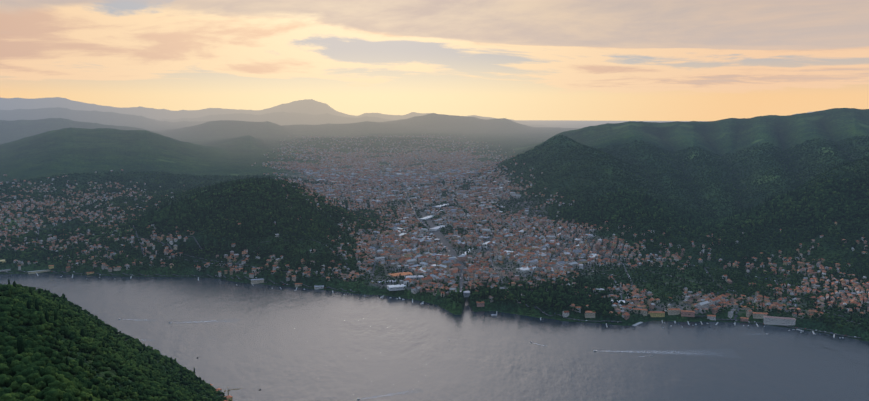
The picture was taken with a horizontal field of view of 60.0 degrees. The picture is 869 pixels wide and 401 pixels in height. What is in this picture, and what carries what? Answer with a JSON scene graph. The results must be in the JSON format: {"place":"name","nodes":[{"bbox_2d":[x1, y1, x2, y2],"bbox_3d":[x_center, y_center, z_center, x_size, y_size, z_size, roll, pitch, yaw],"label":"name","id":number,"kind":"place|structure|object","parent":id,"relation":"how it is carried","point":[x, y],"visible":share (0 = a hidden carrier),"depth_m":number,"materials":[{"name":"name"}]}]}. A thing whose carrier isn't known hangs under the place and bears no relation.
{"place":"outdoors","nodes":[
{"label":"outdoors","id":0,"kind":"place"},
{"bbox_2d":[1,150,860,337],"bbox_3d":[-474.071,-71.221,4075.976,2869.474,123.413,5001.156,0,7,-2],"label":"road","id":1,"kind":"structure","parent":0,"point":[444,242],"depth_m":2285.82,"materials":[{"name":"grey asphalt"}]},
{"bbox_2d":[16,173,855,336],"bbox_3d":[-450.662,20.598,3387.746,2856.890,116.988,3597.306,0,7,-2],"label":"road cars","id":2,"kind":"object","parent":1,"relation":"on","point":[498,276],"visible":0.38,"depth_m":2151.70,"materials":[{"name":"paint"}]},
{"bbox_2d":[0,97,868,400],"bbox_3d":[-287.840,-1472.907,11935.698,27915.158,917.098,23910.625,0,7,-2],"label":"terrain","id":3,"kind":"structure","parent":0,"point":[50,137],"depth_m":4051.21,"materials":[{"name":"green plant"}]},
{"bbox_2d":[0,360,101,400],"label":"forest trees","id":4,"kind":"object","parent":3,"relation":"on","point":[33,380],"visible":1,"depth_m":423.23,"materials":[{"name":"green plant"}]},
{"bbox_2d":[0,279,230,400],"bbox_3d":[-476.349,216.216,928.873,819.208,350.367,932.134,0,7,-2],"label":"forest trees","id":5,"kind":"object","parent":3,"relation":"on","point":[38,346],"visible":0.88,"depth_m":766.10,"materials":[{"name":"green plant"}]},
{"bbox_2d":[0,197,795,400],"bbox_3d":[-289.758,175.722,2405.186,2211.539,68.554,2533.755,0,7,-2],"label":"waterfront buildings","id":6,"kind":"structure","parent":3,"relation":"on","point":[773,320],"depth_m":1822.96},
{"bbox_2d":[0,133,868,319],"bbox_3d":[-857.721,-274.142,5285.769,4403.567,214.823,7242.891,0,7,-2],"label":"town buildings","id":7,"kind":"structure","parent":3,"relation":"on","point":[429,269],"depth_m":2639.52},
{"bbox_2d":[0,194,868,330],"bbox_3d":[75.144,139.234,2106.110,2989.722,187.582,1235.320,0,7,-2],"label":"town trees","id":8,"kind":"object","parent":3,"relation":"on","point":[538,299],"visible":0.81,"depth_m":2282.63,"materials":[{"name":"green plant"}]},
{"bbox_2d":[1,136,868,322],"bbox_3d":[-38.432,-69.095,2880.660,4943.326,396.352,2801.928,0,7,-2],"label":"trees","id":9,"kind":"object","parent":3,"relation":"on","point":[167,204],"visible":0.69,"depth_m":2530.14,"materials":[{"name":"green plant"}]},
{"bbox_2d":[0,273,868,400],"bbox_3d":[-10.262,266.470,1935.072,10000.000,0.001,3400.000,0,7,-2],"label":"lake water","id":10,"kind":"structure","parent":0,"point":[277,343],"depth_m":1577.36,"materials":[{"name":"liquid"}]},
{"bbox_2d":[606,350,725,355],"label":"boat wake","id":11,"kind":"object","parent":10,"relation":"on","point":[668,352],"visible":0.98,"depth_m":1558.13,"materials":[{"name":"white liquid"}]},
{"bbox_2d":[0,0,868,120],"label":"sky","id":12,"kind":"structure","parent":0,"point":[575,60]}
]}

